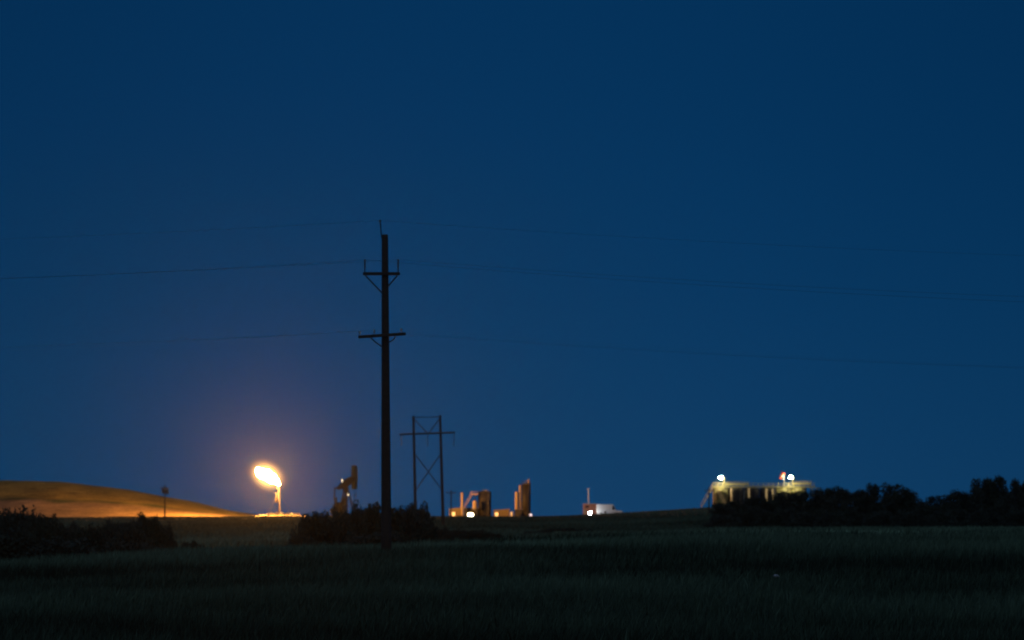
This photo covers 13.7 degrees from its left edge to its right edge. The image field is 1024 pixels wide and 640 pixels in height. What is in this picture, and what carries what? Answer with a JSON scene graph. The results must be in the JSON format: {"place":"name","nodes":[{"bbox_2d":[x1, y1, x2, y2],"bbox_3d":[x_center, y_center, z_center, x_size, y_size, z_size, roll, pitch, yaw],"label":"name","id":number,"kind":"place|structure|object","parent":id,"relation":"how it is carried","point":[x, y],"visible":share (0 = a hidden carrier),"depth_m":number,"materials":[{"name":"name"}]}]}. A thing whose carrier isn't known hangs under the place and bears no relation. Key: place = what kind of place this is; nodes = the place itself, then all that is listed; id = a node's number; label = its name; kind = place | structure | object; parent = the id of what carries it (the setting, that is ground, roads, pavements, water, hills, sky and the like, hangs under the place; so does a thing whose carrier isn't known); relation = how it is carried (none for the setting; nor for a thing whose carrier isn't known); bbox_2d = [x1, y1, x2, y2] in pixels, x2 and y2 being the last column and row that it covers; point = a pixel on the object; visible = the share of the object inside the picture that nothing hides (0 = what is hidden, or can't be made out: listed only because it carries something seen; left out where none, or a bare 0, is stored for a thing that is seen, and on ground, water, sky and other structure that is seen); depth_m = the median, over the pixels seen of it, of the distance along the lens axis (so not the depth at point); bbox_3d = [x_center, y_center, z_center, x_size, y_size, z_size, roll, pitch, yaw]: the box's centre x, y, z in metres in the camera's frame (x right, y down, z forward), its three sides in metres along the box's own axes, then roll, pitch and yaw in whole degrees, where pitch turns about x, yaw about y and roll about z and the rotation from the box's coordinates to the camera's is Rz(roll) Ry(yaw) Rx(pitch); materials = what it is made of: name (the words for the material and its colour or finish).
{"place":"outdoors","nodes":[
{"label":"outdoors","id":0,"kind":"place"},
{"bbox_2d":[0,480,994,619],"bbox_3d":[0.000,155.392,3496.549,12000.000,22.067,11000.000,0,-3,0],"label":"ground","id":1,"kind":"structure","parent":0,"point":[62,499],"depth_m":1166.39,"materials":[{"name":"brown soil"}]},
{"bbox_2d":[0,504,32,539],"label":"bush","id":2,"kind":"object","parent":1,"relation":"on","point":[15,520],"visible":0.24,"depth_m":288.98,"materials":[{"name":"green plant"}]},
{"bbox_2d":[0,528,35,562],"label":"bush","id":3,"kind":"object","parent":1,"relation":"on","point":[11,545],"visible":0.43,"depth_m":258.60,"materials":[{"name":"green plant"}]},
{"bbox_2d":[25,505,46,533],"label":"bush","id":4,"kind":"object","parent":1,"relation":"on","point":[33,520],"visible":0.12,"depth_m":299.08,"materials":[{"name":"green plant"}]},
{"bbox_2d":[27,513,67,550],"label":"bush","id":5,"kind":"object","parent":1,"relation":"on","point":[47,530],"visible":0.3,"depth_m":279.32,"materials":[{"name":"green plant"}]},
{"bbox_2d":[20,536,97,559],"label":"bush","id":6,"kind":"object","parent":1,"relation":"on","point":[52,547],"visible":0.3,"depth_m":258.67,"materials":[{"name":"green plant"}]},
{"bbox_2d":[56,520,79,545],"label":"bush","id":7,"kind":"object","parent":1,"relation":"on","point":[70,530],"visible":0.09,"depth_m":299.24,"materials":[{"name":"green plant"}]},
{"bbox_2d":[72,522,107,555],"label":"bush","id":8,"kind":"object","parent":1,"relation":"on","point":[95,537],"visible":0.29,"depth_m":289.00,"materials":[{"name":"green plant"}]},
{"bbox_2d":[101,518,122,541],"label":"bush","id":9,"kind":"object","parent":1,"relation":"on","point":[109,529],"visible":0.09,"depth_m":299.02,"materials":[{"name":"green plant"}]},
{"bbox_2d":[96,537,165,556],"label":"bush","id":10,"kind":"object","parent":1,"relation":"on","point":[117,546],"visible":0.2,"depth_m":258.81,"materials":[{"name":"green plant"}]},
{"bbox_2d":[107,514,155,549],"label":"bush","id":11,"kind":"object","parent":1,"relation":"on","point":[135,532],"visible":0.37,"depth_m":279.08,"materials":[{"name":"green plant"}]},
{"bbox_2d":[130,511,169,547],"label":"bush","id":12,"kind":"object","parent":1,"relation":"on","point":[154,532],"visible":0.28,"depth_m":299.12,"materials":[{"name":"green plant"}]},
{"bbox_2d":[160,485,168,520],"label":"utility pole","id":13,"kind":"object","parent":1,"relation":"on","point":[163,490],"visible":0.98,"depth_m":898.99,"materials":[{"name":"brown wood"}]},
{"bbox_2d":[160,521,178,548],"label":"bush","id":14,"kind":"object","parent":1,"relation":"on","point":[171,541],"visible":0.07,"depth_m":309.29,"materials":[{"name":"green plant"}]},
{"bbox_2d":[181,540,204,549],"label":"bush","id":15,"kind":"object","parent":1,"relation":"on","point":[194,543],"visible":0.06,"depth_m":299.09,"materials":[{"name":"green plant"}]},
{"bbox_2d":[270,485,291,512],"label":"flare stack","id":16,"kind":"object","parent":1,"relation":"on","point":[277,500],"visible":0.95,"depth_m":1118.82,"materials":[{"name":"metal"}]},
{"bbox_2d":[256,468,279,484],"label":"gas flame","id":17,"kind":"object","parent":16,"relation":"on","point":[268,476],"visible":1,"depth_m":1118.65,"materials":[{"name":"white"}]},
{"bbox_2d":[286,532,320,546],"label":"bush","id":18,"kind":"object","parent":1,"relation":"on","point":[296,540],"visible":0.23,"depth_m":339.05,"materials":[{"name":"green plant"}]},
{"bbox_2d":[288,510,345,545],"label":"bush","id":19,"kind":"object","parent":1,"relation":"on","point":[318,527],"visible":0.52,"depth_m":348.66,"materials":[{"name":"green plant"}]},
{"bbox_2d":[330,465,357,515],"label":"pumpjack","id":20,"kind":"object","parent":1,"relation":"on","point":[352,480],"visible":0.78,"depth_m":1053.56,"materials":[{"name":"red paint"}]},
{"bbox_2d":[330,504,357,540],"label":"bush","id":21,"kind":"object","parent":1,"relation":"on","point":[337,517],"visible":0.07,"depth_m":358.68,"materials":[{"name":"green plant"}]},
{"bbox_2d":[339,499,380,544],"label":"bush","id":22,"kind":"object","parent":1,"relation":"on","point":[355,523],"visible":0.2,"depth_m":349.04,"materials":[{"name":"grey plant"}]},
{"bbox_2d":[337,530,405,547],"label":"bush","id":23,"kind":"object","parent":1,"relation":"on","point":[374,538],"visible":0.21,"depth_m":318.66,"materials":[{"name":"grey plant"}]},
{"bbox_2d":[358,220,405,550],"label":"utility pole","id":24,"kind":"object","parent":1,"relation":"on","point":[385,273],"visible":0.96,"depth_m":159.89,"materials":[{"name":"brown wood"}]},
{"bbox_2d":[10,330,1000,366],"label":"power line","id":25,"kind":"object","parent":24,"relation":"attached to","point":[511,340],"visible":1,"depth_m":159.93,"materials":[{"name":"black metal"}]},
{"bbox_2d":[16,331,1002,367],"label":"power line","id":26,"kind":"object","parent":24,"relation":"attached to","point":[502,341],"visible":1,"depth_m":159.93,"materials":[{"name":"black metal"}]},
{"bbox_2d":[10,260,1017,301],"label":"power line","id":27,"kind":"object","parent":24,"relation":"attached to","point":[521,272],"visible":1,"depth_m":160.06,"materials":[{"name":"black metal"}]},
{"bbox_2d":[18,328,1012,366],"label":"power line","id":28,"kind":"object","parent":24,"relation":"attached to","point":[516,337],"visible":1,"depth_m":159.93,"materials":[{"name":"black metal"}]},
{"bbox_2d":[353,502,411,543],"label":"bush","id":29,"kind":"object","parent":1,"relation":"on","point":[372,521],"visible":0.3,"depth_m":338.96,"materials":[{"name":"green plant"}]},
{"bbox_2d":[391,503,431,541],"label":"bush","id":30,"kind":"object","parent":1,"relation":"on","point":[411,525],"visible":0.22,"depth_m":343.84,"materials":[{"name":"grey plant"}]},
{"bbox_2d":[404,501,439,540],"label":"bush","id":31,"kind":"object","parent":1,"relation":"on","point":[423,512],"visible":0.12,"depth_m":354.29,"materials":[{"name":"grey plant"}]},
{"bbox_2d":[415,523,438,542],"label":"bush","id":32,"kind":"object","parent":1,"relation":"on","point":[424,533],"visible":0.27,"depth_m":334.21,"materials":[{"name":"grey plant"}]},
{"bbox_2d":[400,415,454,525],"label":"transmission tower","id":33,"kind":"structure","parent":1,"relation":"on","point":[440,432],"depth_m":689.41,"materials":[{"name":"brown wood"}]},
{"bbox_2d":[435,526,455,541],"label":"shrub","id":34,"kind":"object","parent":1,"relation":"on","point":[443,534],"visible":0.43,"depth_m":459.02,"materials":[{"name":"green plant"}]},
{"bbox_2d":[446,490,455,517],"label":"utility pole","id":35,"kind":"object","parent":1,"relation":"on","point":[451,492],"visible":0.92,"depth_m":928.99,"materials":[{"name":"brown wood"}]},
{"bbox_2d":[449,507,460,515],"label":"equipment shed","id":36,"kind":"structure","parent":1,"relation":"on","point":[456,511],"depth_m":1178.80,"materials":[{"name":"beige paint"}]},
{"bbox_2d":[448,528,466,538],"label":"shrub","id":37,"kind":"object","parent":1,"relation":"on","point":[458,531],"visible":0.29,"depth_m":478.70,"materials":[{"name":"green plant"}]},
{"bbox_2d":[461,492,462,515],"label":"vent stack","id":38,"kind":"object","parent":1,"relation":"on","point":[462,503],"visible":0.83,"depth_m":1176.64,"materials":[{"name":"metal"}]},
{"bbox_2d":[464,508,477,515],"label":"skid unit","id":39,"kind":"object","parent":1,"relation":"on","point":[468,510],"visible":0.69,"depth_m":1178.81,"materials":[{"name":"metal"}]},
{"bbox_2d":[473,500,477,515],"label":"upright vessel","id":40,"kind":"object","parent":1,"relation":"on","point":[475,504],"visible":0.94,"depth_m":1176.08,"materials":[{"name":"metal"}]},
{"bbox_2d":[457,529,495,541],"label":"shrub","id":41,"kind":"object","parent":1,"relation":"on","point":[473,534],"visible":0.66,"depth_m":468.70,"materials":[{"name":"green plant"}]},
{"bbox_2d":[478,489,490,515],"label":"storage tank","id":42,"kind":"object","parent":1,"relation":"on","point":[484,502],"visible":0.93,"depth_m":1179.15,"materials":[{"name":"brown metal"}]},
{"bbox_2d":[492,533,504,538],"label":"shrub","id":43,"kind":"object","parent":1,"relation":"on","point":[498,535],"visible":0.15,"depth_m":478.81,"materials":[{"name":"green plant"}]},
{"bbox_2d":[494,509,508,515],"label":"equipment shed","id":44,"kind":"structure","parent":1,"relation":"on","point":[502,512],"depth_m":1178.78,"materials":[{"name":"beige paint"}]},
{"bbox_2d":[0,528,1023,639],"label":"grass","id":45,"kind":"structure","parent":1,"relation":"on","point":[729,586],"depth_m":121.08,"materials":[{"name":"plant"}]},
{"bbox_2d":[515,490,518,509],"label":"upright vessel","id":46,"kind":"object","parent":1,"relation":"on","point":[516,500],"visible":0.95,"depth_m":1175.06,"materials":[{"name":"metal"}]},
{"bbox_2d":[514,509,523,515],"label":"skid unit","id":47,"kind":"object","parent":1,"relation":"on","point":[517,512],"visible":0.71,"depth_m":1178.79,"materials":[{"name":"metal"}]},
{"bbox_2d":[519,485,521,515],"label":"upright vessel","id":48,"kind":"object","parent":1,"relation":"on","point":[520,497],"visible":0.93,"depth_m":1175.57,"materials":[{"name":"metal"}]},
{"bbox_2d":[521,481,530,515],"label":"storage tank","id":49,"kind":"object","parent":1,"relation":"on","point":[526,498],"visible":0.95,"depth_m":1179.09,"materials":[{"name":"brown metal"}]},
{"bbox_2d":[36,507,1023,546],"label":"grass","id":50,"kind":"structure","parent":1,"relation":"on","point":[212,531],"depth_m":711.06,"materials":[{"name":"plant"}]},
{"bbox_2d":[561,527,579,531],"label":"shrub","id":51,"kind":"object","parent":1,"relation":"on","point":[571,529],"visible":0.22,"depth_m":568.35,"materials":[{"name":"green plant"}]},
{"bbox_2d":[582,503,596,513],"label":"shack","id":52,"kind":"structure","parent":1,"relation":"on","point":[589,507],"depth_m":1128.88,"materials":[{"name":"metal"}]},
{"bbox_2d":[596,504,622,513],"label":"parked van","id":53,"kind":"object","parent":1,"relation":"on","point":[605,508],"visible":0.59,"depth_m":1124.89,"materials":[{"name":"white paint"}]},
{"bbox_2d":[704,487,713,513],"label":"utility pole","id":54,"kind":"object","parent":1,"relation":"on","point":[708,490],"visible":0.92,"depth_m":899.05,"materials":[{"name":"brown wood"}]},
{"bbox_2d":[410,527,1023,543],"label":"grass","id":55,"kind":"structure","parent":1,"relation":"on","point":[840,531],"depth_m":202.06,"materials":[{"name":"plant"}]},
{"bbox_2d":[713,488,727,503],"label":"storage tank","id":56,"kind":"object","parent":1,"relation":"on","point":[724,492],"visible":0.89,"depth_m":1060.53,"materials":[{"name":"beige metal"}]},
{"bbox_2d":[709,502,734,519],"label":"leafy tree","id":57,"kind":"object","parent":1,"relation":"on","point":[720,508],"visible":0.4,"depth_m":638.96,"materials":[{"name":"green plant"}]},
{"bbox_2d":[703,513,742,527],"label":"bush","id":58,"kind":"object","parent":1,"relation":"on","point":[718,520],"visible":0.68,"depth_m":623.06,"materials":[{"name":"grey plant"}]},
{"bbox_2d":[730,488,732,500],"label":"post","id":59,"kind":"object","parent":1,"relation":"on","point":[731,492],"visible":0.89,"depth_m":1058.23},
{"bbox_2d":[728,485,743,506],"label":"storage tank","id":60,"kind":"object","parent":1,"relation":"on","point":[738,493],"visible":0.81,"depth_m":1060.52,"materials":[{"name":"grey metal"}]},
{"bbox_2d":[724,483,748,485],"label":"catwalk","id":61,"kind":"object","parent":1,"relation":"on","point":[744,484],"visible":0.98,"depth_m":1062.30,"materials":[{"name":"beige paint"}]},
{"bbox_2d":[742,497,754,509],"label":"leafy tree","id":62,"kind":"object","parent":1,"relation":"on","point":[746,503],"visible":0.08,"depth_m":698.81,"materials":[{"name":"green plant"}]},
{"bbox_2d":[745,485,759,502],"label":"storage tank","id":63,"kind":"object","parent":1,"relation":"on","point":[754,491],"visible":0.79,"depth_m":1060.69,"materials":[{"name":"grey metal"}]},
{"bbox_2d":[712,483,814,502],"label":"catwalk","id":64,"kind":"object","parent":1,"relation":"on","point":[758,486],"visible":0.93,"depth_m":1058.70,"materials":[{"name":"beige paint"}]},
{"bbox_2d":[760,485,774,500],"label":"storage tank","id":65,"kind":"object","parent":1,"relation":"on","point":[762,492],"visible":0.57,"depth_m":1060.57,"materials":[{"name":"beige metal"}]},
{"bbox_2d":[770,495,787,510],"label":"leafy tree","id":66,"kind":"object","parent":1,"relation":"on","point":[779,504],"visible":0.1,"depth_m":688.85,"materials":[{"name":"green plant"}]},
{"bbox_2d":[776,485,790,496],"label":"storage tank","id":67,"kind":"object","parent":1,"relation":"on","point":[786,491],"visible":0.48,"depth_m":1060.58,"materials":[{"name":"beige metal"}]},
{"bbox_2d":[774,491,806,513],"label":"leafy tree","id":68,"kind":"object","parent":1,"relation":"on","point":[793,499],"visible":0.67,"depth_m":648.88,"materials":[{"name":"green plant"}]},
{"bbox_2d":[791,485,806,495],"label":"storage tank","id":69,"kind":"object","parent":1,"relation":"on","point":[798,491],"visible":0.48,"depth_m":1060.50,"materials":[{"name":"beige metal"}]},
{"bbox_2d":[792,481,810,493],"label":"catwalk","id":70,"kind":"object","parent":1,"relation":"on","point":[803,482],"visible":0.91,"depth_m":1062.22,"materials":[{"name":"beige paint"}]},
{"bbox_2d":[797,491,809,511],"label":"leafy tree","id":71,"kind":"object","parent":1,"relation":"on","point":[806,500],"visible":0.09,"depth_m":698.25,"materials":[{"name":"green plant"}]},
{"bbox_2d":[801,488,829,513],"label":"leafy tree","id":72,"kind":"object","parent":1,"relation":"on","point":[818,500],"visible":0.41,"depth_m":658.80,"materials":[{"name":"green plant"}]},
{"bbox_2d":[823,485,843,511],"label":"leafy tree","id":73,"kind":"object","parent":1,"relation":"on","point":[828,492],"visible":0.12,"depth_m":687.98,"materials":[{"name":"green plant"}]},
{"bbox_2d":[826,487,860,516],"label":"leafy tree","id":74,"kind":"object","parent":1,"relation":"on","point":[845,496],"visible":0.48,"depth_m":648.87,"materials":[{"name":"green plant"}]},
{"bbox_2d":[849,489,868,514],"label":"leafy tree","id":75,"kind":"object","parent":1,"relation":"on","point":[858,493],"visible":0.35,"depth_m":698.58,"materials":[{"name":"green plant"}]},
{"bbox_2d":[857,482,884,513],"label":"leafy tree","id":76,"kind":"object","parent":1,"relation":"on","point":[870,503],"visible":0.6,"depth_m":668.79,"materials":[{"name":"green plant"}]},
{"bbox_2d":[880,482,904,514],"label":"leafy tree","id":77,"kind":"object","parent":1,"relation":"on","point":[887,500],"visible":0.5,"depth_m":678.68,"materials":[{"name":"green plant"}]},
{"bbox_2d":[891,486,916,512],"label":"leafy tree","id":78,"kind":"object","parent":1,"relation":"on","point":[904,499],"visible":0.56,"depth_m":648.82,"materials":[{"name":"green plant"}]},
{"bbox_2d":[912,492,923,508],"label":"leafy tree","id":79,"kind":"object","parent":1,"relation":"on","point":[917,500],"visible":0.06,"depth_m":688.71,"materials":[{"name":"green plant"}]},
{"bbox_2d":[912,501,937,511],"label":"leafy tree","id":80,"kind":"object","parent":1,"relation":"on","point":[920,505],"visible":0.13,"depth_m":658.81,"materials":[{"name":"green plant"}]},
{"bbox_2d":[925,495,942,509],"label":"leafy tree","id":81,"kind":"object","parent":1,"relation":"on","point":[933,501],"visible":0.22,"depth_m":699.21,"materials":[{"name":"green plant"}]},
{"bbox_2d":[936,493,962,513],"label":"leafy tree","id":82,"kind":"object","parent":1,"relation":"on","point":[951,502],"visible":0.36,"depth_m":648.74,"materials":[{"name":"grey plant"}]},
{"bbox_2d":[950,488,970,511],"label":"leafy tree","id":83,"kind":"object","parent":1,"relation":"on","point":[964,498],"visible":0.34,"depth_m":678.40,"materials":[{"name":"grey plant"}]},
{"bbox_2d":[964,487,988,515],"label":"leafy tree","id":84,"kind":"object","parent":1,"relation":"on","point":[976,499],"visible":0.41,"depth_m":648.99,"materials":[{"name":"grey plant"}]},
{"bbox_2d":[970,477,997,501],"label":"leafy tree","id":85,"kind":"object","parent":1,"relation":"on","point":[975,484],"visible":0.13,"depth_m":688.68,"materials":[{"name":"grey plant"}]},
{"bbox_2d":[981,474,1008,511],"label":"leafy tree","id":86,"kind":"object","parent":1,"relation":"on","point":[996,493],"visible":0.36,"depth_m":678.53,"materials":[{"name":"grey plant"}]},
{"bbox_2d":[995,492,1017,521],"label":"leafy tree","id":87,"kind":"object","parent":1,"relation":"on","point":[1004,504],"visible":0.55,"depth_m":638.68,"materials":[{"name":"grey plant"}]},
{"bbox_2d":[1009,478,1023,510],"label":"leafy tree","id":88,"kind":"object","parent":1,"relation":"on","point":[1017,494],"visible":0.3,"depth_m":658.81,"materials":[{"name":"grey plant"}]},
{"bbox_2d":[0,0,1023,515],"label":"sky","id":89,"kind":"structure","parent":0,"point":[883,126],"materials":[{"name":"blue"}]}
]}

